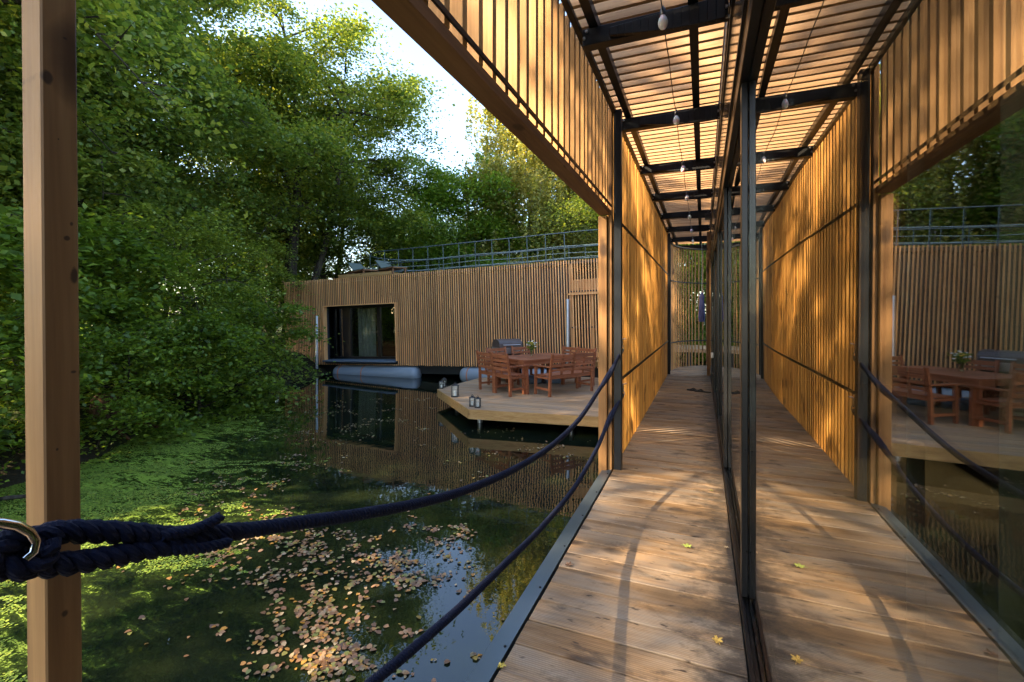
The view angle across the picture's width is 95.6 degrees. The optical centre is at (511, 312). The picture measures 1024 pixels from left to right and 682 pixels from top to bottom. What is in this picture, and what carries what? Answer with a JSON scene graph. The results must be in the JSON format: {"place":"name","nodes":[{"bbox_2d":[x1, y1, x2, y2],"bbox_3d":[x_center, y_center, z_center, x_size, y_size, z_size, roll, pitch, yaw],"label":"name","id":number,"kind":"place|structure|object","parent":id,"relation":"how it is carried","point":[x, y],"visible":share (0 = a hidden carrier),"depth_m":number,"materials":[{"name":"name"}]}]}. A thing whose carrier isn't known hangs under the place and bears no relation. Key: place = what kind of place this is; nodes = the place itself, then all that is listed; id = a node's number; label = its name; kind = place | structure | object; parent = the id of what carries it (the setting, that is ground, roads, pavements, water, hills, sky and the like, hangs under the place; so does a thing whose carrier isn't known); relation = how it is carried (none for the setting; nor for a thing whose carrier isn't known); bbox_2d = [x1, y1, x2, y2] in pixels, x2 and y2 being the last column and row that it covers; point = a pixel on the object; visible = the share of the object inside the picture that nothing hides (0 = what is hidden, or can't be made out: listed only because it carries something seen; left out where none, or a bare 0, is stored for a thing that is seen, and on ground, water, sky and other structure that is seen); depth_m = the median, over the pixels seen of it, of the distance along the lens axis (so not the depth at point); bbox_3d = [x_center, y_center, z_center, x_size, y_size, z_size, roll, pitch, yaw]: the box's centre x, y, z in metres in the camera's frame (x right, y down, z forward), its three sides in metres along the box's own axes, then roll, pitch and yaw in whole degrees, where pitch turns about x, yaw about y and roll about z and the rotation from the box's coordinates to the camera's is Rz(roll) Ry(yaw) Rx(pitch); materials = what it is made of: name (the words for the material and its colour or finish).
{"place":"outdoors","nodes":[
{"label":"outdoors","id":0,"kind":"place"},
{"bbox_2d":[0,372,597,681],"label":"water","id":1,"kind":"structure","parent":0,"point":[392,460],"depth_m":4.40,"materials":[{"name":"green liquid"}]},
{"bbox_2d":[0,395,329,681],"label":"pond weed","id":2,"kind":"object","parent":1,"relation":"on","point":[111,507],"visible":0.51,"depth_m":5.38,"materials":[{"name":"green plant"}]},
{"bbox_2d":[0,397,587,681],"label":"fallen leaves","id":3,"kind":"object","parent":1,"relation":"on","point":[312,668],"depth_m":3.46,"materials":[{"name":"brown plant"}]},
{"bbox_2d":[315,316,317,368],"bbox_3d":[-6.792,1.500,16.146,0.100,2.800,0.097,0,0,22],"label":"mooring pile","id":4,"kind":"object","parent":1,"relation":"in","point":[316,347],"visible":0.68,"depth_m":16.10,"materials":[{"name":"metal"}]},
{"bbox_2d":[284,229,597,381],"bbox_3d":[-1.728,-0.041,16.437,12.670,4.509,4.210,-2,-1,22],"label":"houseboat","id":5,"kind":"object","parent":1,"relation":"on","point":[413,325],"visible":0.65,"depth_m":14.59,"materials":[{"name":"brown wood"}]},
{"bbox_2d":[333,304,395,358],"bbox_3d":[-5.010,0.668,16.181,3.010,1.860,0.120,-2,-1,22],"label":"window frame","id":6,"kind":"structure","parent":5,"relation":"in","point":[346,310],"depth_m":16.44,"materials":[{"name":"black metal"}]},
{"bbox_2d":[338,271,403,278],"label":"wooden platform","id":7,"kind":"structure","parent":5,"relation":"on","point":[370,274],"depth_m":15.63,"materials":[{"name":"brown wood"}]},
{"bbox_2d":[347,263,377,273],"bbox_3d":[-5.293,-1.524,16.395,0.510,0.586,1.530,0,0,-40],"label":"sun lounger","id":8,"kind":"object","parent":7,"relation":"on","point":[357,268],"visible":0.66,"depth_m":16.55,"materials":[{"name":"grey fabric"}]},
{"bbox_2d":[375,260,406,273],"bbox_3d":[-4.184,-1.563,15.938,0.510,0.586,1.530,0,0,-40],"label":"sun lounger","id":9,"kind":"object","parent":7,"relation":"on","point":[383,266],"visible":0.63,"depth_m":15.82,"materials":[{"name":"grey fabric"}]},
{"bbox_2d":[437,377,597,426],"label":"terrace","id":10,"kind":"structure","parent":1,"relation":"in","point":[566,403],"depth_m":9.05,"materials":[{"name":"wood"}]},
{"bbox_2d":[439,379,443,388],"bbox_3d":[-1.631,1.644,10.752,0.127,0.210,0.127,0,0,24],"label":"lantern","id":11,"kind":"object","parent":10,"relation":"on","point":[440,385],"visible":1,"depth_m":10.72,"materials":[{"name":"black metal"}]},
{"bbox_2d":[442,377,446,386],"bbox_3d":[-1.599,1.630,10.938,0.127,0.239,0.127,0,0,24],"label":"lantern","id":12,"kind":"object","parent":10,"relation":"on","point":[444,384],"visible":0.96,"depth_m":10.92,"materials":[{"name":"black metal"}]},
{"bbox_2d":[451,383,458,396],"bbox_3d":[-1.189,1.593,9.685,0.178,0.312,0.178,0,0,24],"label":"lantern","id":13,"kind":"object","parent":10,"relation":"on","point":[452,385],"visible":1,"depth_m":9.66,"materials":[{"name":"black metal"}]},
{"bbox_2d":[469,395,475,406],"bbox_3d":[-0.743,1.639,8.690,0.127,0.220,0.127,0,0,24],"label":"lantern","id":14,"kind":"object","parent":10,"relation":"on","point":[471,404],"visible":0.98,"depth_m":8.64,"materials":[{"name":"black metal"}]},
{"bbox_2d":[474,396,480,407],"bbox_3d":[-0.633,1.639,8.573,0.127,0.220,0.127,0,0,-14],"label":"lantern","id":15,"kind":"object","parent":10,"relation":"on","point":[478,405],"visible":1,"depth_m":8.56,"materials":[{"name":"black metal"}]},
{"bbox_2d":[476,350,505,392],"bbox_3d":[-0.406,1.298,10.509,0.615,0.904,0.640,0,0,-37],"label":"garden armchair","id":16,"kind":"object","parent":10,"relation":"on","point":[485,366],"visible":0.7,"depth_m":10.42,"materials":[{"name":"red wood"}]},
{"bbox_2d":[485,346,519,384],"bbox_3d":[-0.231,1.298,11.309,0.640,0.904,0.615,0,0,-37],"label":"garden armchair","id":17,"kind":"object","parent":10,"relation":"on","point":[504,353],"visible":0.27,"depth_m":11.32,"materials":[{"name":"red wood"}]},
{"bbox_2d":[492,339,522,372],"bbox_3d":[-0.113,1.215,12.084,0.660,1.070,0.532,0,0,-28],"label":"gas grill","id":18,"kind":"object","parent":10,"relation":"on","point":[502,343],"visible":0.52,"depth_m":11.92,"materials":[{"name":"metal"}]},
{"bbox_2d":[490,352,529,396],"bbox_3d":[-0.048,1.298,10.028,0.615,0.904,0.640,0,0,-37],"label":"garden armchair","id":19,"kind":"object","parent":10,"relation":"on","point":[509,374],"visible":0.98,"depth_m":9.92,"materials":[{"name":"red wood"}]},
{"bbox_2d":[511,346,543,381],"bbox_3d":[0.395,1.298,11.774,0.640,0.904,0.615,0,0,-37],"label":"garden armchair","id":20,"kind":"object","parent":10,"relation":"on","point":[531,367],"visible":0.28,"depth_m":11.84,"materials":[{"name":"red wood"}]},
{"bbox_2d":[494,353,579,393],"bbox_3d":[0.606,1.383,10.888,1.720,0.735,1.120,0,0,-37],"label":"dining table","id":21,"kind":"object","parent":10,"relation":"on","point":[533,359],"visible":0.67,"depth_m":10.36,"materials":[{"name":"red wood"}]},
{"bbox_2d":[526,340,539,354],"bbox_3d":[0.481,0.831,10.945,0.321,0.367,0.306,0,0,-20],"label":"flower vase","id":22,"kind":"object","parent":21,"relation":"on","point":[530,346],"visible":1,"depth_m":10.92,"materials":[{"name":"glass"}]},
{"bbox_2d":[529,374,560,383],"bbox_3d":[0.752,1.540,11.857,0.840,0.420,0.840,0,0,-6],"label":"parasol base","id":23,"kind":"object","parent":10,"relation":"on","point":[539,380],"visible":0.46,"depth_m":11.46,"materials":[{"name":"black metal"}]},
{"bbox_2d":[546,345,578,383],"bbox_3d":[1.287,1.298,11.743,0.615,0.904,0.640,0,0,-37],"label":"garden armchair","id":24,"kind":"object","parent":10,"relation":"on","point":[569,348],"visible":0.27,"depth_m":11.85,"materials":[{"name":"red wood"}]},
{"bbox_2d":[533,351,595,396],"bbox_3d":[1.169,1.298,10.164,1.340,0.904,0.615,0,0,-37],"label":"garden bench","id":25,"kind":"object","parent":10,"relation":"on","point":[576,372],"visible":1,"depth_m":9.97,"materials":[{"name":"red wood"}]},
{"bbox_2d":[562,347,596,387],"bbox_3d":[1.633,1.298,11.278,0.615,0.904,0.640,0,0,-37],"label":"garden armchair","id":26,"kind":"object","parent":10,"relation":"on","point":[579,350],"visible":0.33,"depth_m":11.29,"materials":[{"name":"red wood"}]},
{"bbox_2d":[22,0,1023,681],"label":"houseboat","id":27,"kind":"object","parent":1,"relation":"on","point":[844,440],"visible":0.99,"depth_m":2.27,"materials":[{"name":"brown wood"}]},
{"bbox_2d":[0,338,625,582],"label":"mooring rope","id":28,"kind":"object","parent":27,"relation":"attached to","point":[27,552],"visible":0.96,"depth_m":0.65,"materials":[{"name":"fabric"}]},
{"bbox_2d":[364,383,626,681],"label":"mooring rope","id":29,"kind":"object","parent":27,"relation":"attached to","point":[390,667],"visible":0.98,"depth_m":1.60,"materials":[{"name":"fabric"}]},
{"bbox_2d":[497,661,505,668],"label":"fallen leaf","id":30,"kind":"object","parent":27,"relation":"on","point":[501,664],"visible":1,"depth_m":1.70,"materials":[{"name":"yellow plant"}]},
{"bbox_2d":[658,0,693,242],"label":"string light","id":31,"kind":"object","parent":27,"relation":"hanging from","point":[662,22],"visible":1,"depth_m":3.36,"materials":[{"name":"white glass"}]},
{"bbox_2d":[698,292,704,324],"bbox_3d":[4.298,-0.682,10.505,0.147,1.935,0.140,0,0,22],"label":"hanging hammock","id":32,"kind":"object","parent":27,"relation":"hanging from","point":[701,315],"visible":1,"depth_m":10.46,"materials":[{"name":"fabric"}]},
{"bbox_2d":[694,389,710,392],"bbox_3d":[3.121,1.275,7.601,0.265,0.046,0.087,0,0,36],"label":"flip flop","id":33,"kind":"object","parent":27,"relation":"on","point":[700,390],"visible":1,"depth_m":7.58,"materials":[{"name":"black rubber"}]},
{"bbox_2d":[705,211,711,219],"bbox_3d":[3.115,-1.550,7.366,0.100,0.130,0.105,0,0,22],"label":"spotlight","id":34,"kind":"object","parent":27,"relation":"attached to","point":[708,215],"visible":1,"depth_m":7.32,"materials":[{"name":"black metal"}]},
{"bbox_2d":[712,635,722,645],"bbox_3d":[0.810,1.290,1.831,0.040,0.006,0.051,0,0,40],"label":"fallen leaf","id":35,"kind":"object","parent":27,"relation":"on","point":[716,639],"visible":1,"depth_m":1.83,"materials":[{"name":"yellow plant"}]},
{"bbox_2d":[566,299,568,363],"bbox_3d":[1.546,1.260,12.880,0.100,3.280,0.097,0,0,22],"label":"mooring pile","id":36,"kind":"object","parent":1,"relation":"in","point":[567,322],"visible":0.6,"depth_m":12.83,"materials":[{"name":"metal"}]},
{"bbox_2d":[0,315,705,488],"bbox_3d":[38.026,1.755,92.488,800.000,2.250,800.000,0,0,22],"label":"ground","id":37,"kind":"structure","parent":0,"point":[15,476],"depth_m":7.42,"materials":[{"name":"green plant"}]},
{"bbox_2d":[0,424,23,496],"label":"shrub","id":38,"kind":"object","parent":37,"relation":"on","point":[11,441],"visible":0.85,"depth_m":5.43,"materials":[{"name":"green plant"}]},
{"bbox_2d":[0,207,25,468],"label":"shrub","id":39,"kind":"object","parent":37,"relation":"on","point":[6,283],"visible":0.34,"depth_m":5.99,"materials":[{"name":"green plant"}]},
{"bbox_2d":[0,294,137,484],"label":"shrub","id":40,"kind":"object","parent":37,"relation":"on","point":[15,326],"visible":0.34,"depth_m":6.08,"materials":[{"name":"green plant"}]},
{"bbox_2d":[0,155,147,350],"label":"green tree","id":41,"kind":"object","parent":37,"relation":"on","point":[23,288],"depth_m":15.22,"materials":[{"name":"green plant"}]},
{"bbox_2d":[0,193,182,424],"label":"shrub","id":42,"kind":"object","parent":37,"relation":"on","point":[10,243],"visible":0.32,"depth_m":7.54,"materials":[{"name":"green plant"}]},
{"bbox_2d":[0,16,210,275],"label":"alder tree","id":43,"kind":"object","parent":37,"relation":"on","point":[91,156],"visible":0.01,"depth_m":13.22,"materials":[{"name":"green plant"}]},
{"bbox_2d":[11,306,230,456],"bbox_3d":[-6.463,1.337,7.609,3.370,2.920,2.979,0,0,-7],"label":"shrub","id":44,"kind":"object","parent":37,"relation":"on","point":[119,341],"visible":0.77,"depth_m":7.48,"materials":[{"name":"green plant"}]},
{"bbox_2d":[89,391,158,439],"bbox_3d":[-6.851,1.746,7.986,1.389,0.872,1.398,0,0,22],"label":"tree stump","id":45,"kind":"object","parent":37,"relation":"on","point":[94,411],"visible":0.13,"depth_m":7.64,"materials":[{"name":"green plant"}]},
{"bbox_2d":[0,213,283,416],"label":"shrub","id":46,"kind":"object","parent":37,"relation":"on","point":[125,237],"visible":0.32,"depth_m":8.75,"materials":[{"name":"green plant"}]},
{"bbox_2d":[0,0,287,295],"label":"alder tree","id":47,"kind":"object","parent":37,"relation":"on","point":[12,139],"visible":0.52,"depth_m":8.55,"materials":[{"name":"green plant"}]},
{"bbox_2d":[0,0,310,358],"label":"alder tree","id":48,"kind":"object","parent":37,"relation":"on","point":[207,78],"visible":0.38,"depth_m":12.62,"materials":[{"name":"green plant"}]},
{"bbox_2d":[1,0,341,325],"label":"alder tree","id":49,"kind":"object","parent":37,"relation":"on","point":[242,76],"visible":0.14,"depth_m":18.22,"materials":[{"name":"green plant"}]},
{"bbox_2d":[80,163,274,330],"bbox_3d":[-16.647,-2.612,22.268,9.216,10.500,10.653,0,0,16],"label":"green tree","id":50,"kind":"object","parent":37,"relation":"on","point":[189,285],"visible":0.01,"depth_m":22.43,"materials":[{"name":"green plant"}]},
{"bbox_2d":[81,297,307,429],"bbox_3d":[-6.101,1.482,9.206,3.773,3.699,4.269,0,0,8],"label":"shrub","id":51,"kind":"object","parent":37,"relation":"on","point":[210,380],"visible":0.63,"depth_m":9.16,"materials":[{"name":"green plant"}]},
{"bbox_2d":[79,198,323,407],"bbox_3d":[-7.393,0.338,10.750,6.640,5.212,5.574,0,0,11],"label":"overhanging tree","id":52,"kind":"object","parent":37,"relation":"on","point":[211,238],"visible":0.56,"depth_m":10.06,"materials":[{"name":"green plant"}]},
{"bbox_2d":[139,233,320,357],"bbox_3d":[-9.442,0.002,14.947,5.423,5.071,6.460,0,0,3],"label":"overhanging tree","id":53,"kind":"object","parent":37,"relation":"on","point":[283,251],"visible":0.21,"depth_m":15.28,"materials":[{"name":"green plant"}]},
{"bbox_2d":[163,274,299,370],"bbox_3d":[-8.293,0.564,13.320,4.044,3.504,3.575,0,0,-20],"label":"shrub","id":54,"kind":"object","parent":37,"relation":"on","point":[232,296],"visible":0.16,"depth_m":13.15,"materials":[{"name":"green plant"}]},
{"bbox_2d":[190,258,304,344],"bbox_3d":[-10.881,0.163,19.254,4.766,4.672,5.392,0,0,27],"label":"shrub","id":55,"kind":"object","parent":37,"relation":"on","point":[277,281],"visible":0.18,"depth_m":19.12,"materials":[{"name":"green plant"}]},
{"bbox_2d":[171,287,344,405],"bbox_3d":[-6.400,1.163,11.585,3.575,3.504,4.044,0,0,39],"label":"shrub","id":56,"kind":"object","parent":37,"relation":"on","point":[299,332],"visible":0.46,"depth_m":11.42,"materials":[{"name":"green plant"}]},
{"bbox_2d":[137,23,383,335],"bbox_3d":[-13.521,-7.072,26.509,13.468,17.236,15.561,0,0,40],"label":"alder tree","id":57,"kind":"object","parent":37,"relation":"on","point":[271,187],"visible":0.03,"depth_m":24.71,"materials":[{"name":"green plant"}]},
{"bbox_2d":[212,222,342,332],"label":"green tree","id":58,"kind":"object","parent":37,"relation":"on","point":[274,270],"visible":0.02,"depth_m":28.12,"materials":[{"name":"green plant"}]},
{"bbox_2d":[132,0,475,345],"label":"alder tree","id":59,"kind":"object","parent":37,"relation":"on","point":[396,100],"visible":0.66,"depth_m":19.35,"materials":[{"name":"green plant"}]},
{"bbox_2d":[209,42,456,332],"bbox_3d":[-9.847,-5.837,26.218,14.048,15.088,13.953,0,0,31],"label":"alder tree","id":60,"kind":"object","parent":37,"relation":"on","point":[342,237],"visible":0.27,"depth_m":23.50,"materials":[{"name":"green plant"}]},
{"bbox_2d":[339,202,448,273],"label":"green tree","id":61,"kind":"object","parent":37,"relation":"on","point":[396,256],"visible":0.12,"depth_m":26.82,"materials":[{"name":"green plant"}]},
{"bbox_2d":[379,206,461,270],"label":"green tree","id":62,"kind":"object","parent":37,"relation":"on","point":[436,228],"depth_m":31.28,"materials":[{"name":"green plant"}]},
{"bbox_2d":[443,209,485,259],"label":"green tree","id":63,"kind":"object","parent":37,"relation":"on","point":[459,229],"visible":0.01,"depth_m":32.02,"materials":[{"name":"green plant"}]},
{"bbox_2d":[380,143,562,272],"bbox_3d":[-1.818,-3.132,24.376,9.801,12.075,8.479,0,0,23],"label":"green tree","id":64,"kind":"object","parent":37,"relation":"on","point":[450,187],"visible":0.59,"depth_m":22.69,"materials":[{"name":"green plant"}]},
{"bbox_2d":[455,95,597,268],"bbox_3d":[1.647,-5.425,25.046,8.874,14.561,8.970,0,0,5],"label":"birch tree","id":65,"kind":"object","parent":37,"relation":"on","point":[531,177],"visible":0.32,"depth_m":22.70,"materials":[{"name":"green plant"}]},
{"bbox_2d":[535,176,606,262],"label":"birch tree","id":66,"kind":"object","parent":37,"relation":"on","point":[591,250],"visible":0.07,"depth_m":23.41,"materials":[{"name":"green plant"}]},
{"bbox_2d":[527,169,706,302],"bbox_3d":[5.201,-3.619,16.609,8.815,10.744,10.185,0,0,-8],"label":"green tree","id":67,"kind":"object","parent":37,"relation":"on","point":[579,205],"visible":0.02,"depth_m":17.23,"materials":[{"name":"green plant"}]},
{"bbox_2d":[682,296,705,365],"bbox_3d":[5.647,0.984,15.280,4.044,3.504,3.575,0,0,42],"label":"shrub","id":68,"kind":"object","parent":37,"relation":"on","point":[704,354],"visible":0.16,"depth_m":14.79,"materials":[{"name":"green plant"}]},
{"bbox_2d":[682,273,705,361],"bbox_3d":[7.276,0.316,15.560,4.943,4.283,4.369,0,0,-32],"label":"shrub","id":69,"kind":"object","parent":37,"relation":"on","point":[704,289],"visible":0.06,"depth_m":15.62,"materials":[{"name":"green plant"}]},
{"bbox_2d":[682,345,705,365],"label":"boardwalk","id":70,"kind":"structure","parent":37,"relation":"on","point":[704,348],"depth_m":12.79,"materials":[{"name":"brown wood"}]},
{"bbox_2d":[682,244,705,294],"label":"green tree","id":71,"kind":"object","parent":37,"relation":"on","point":[697,272],"depth_m":18.55,"materials":[{"name":"green plant"}]},
{"bbox_2d":[134,0,705,313],"label":"sky","id":72,"kind":"structure","parent":0,"point":[410,51],"materials":[{"name":"white"}]}
]}

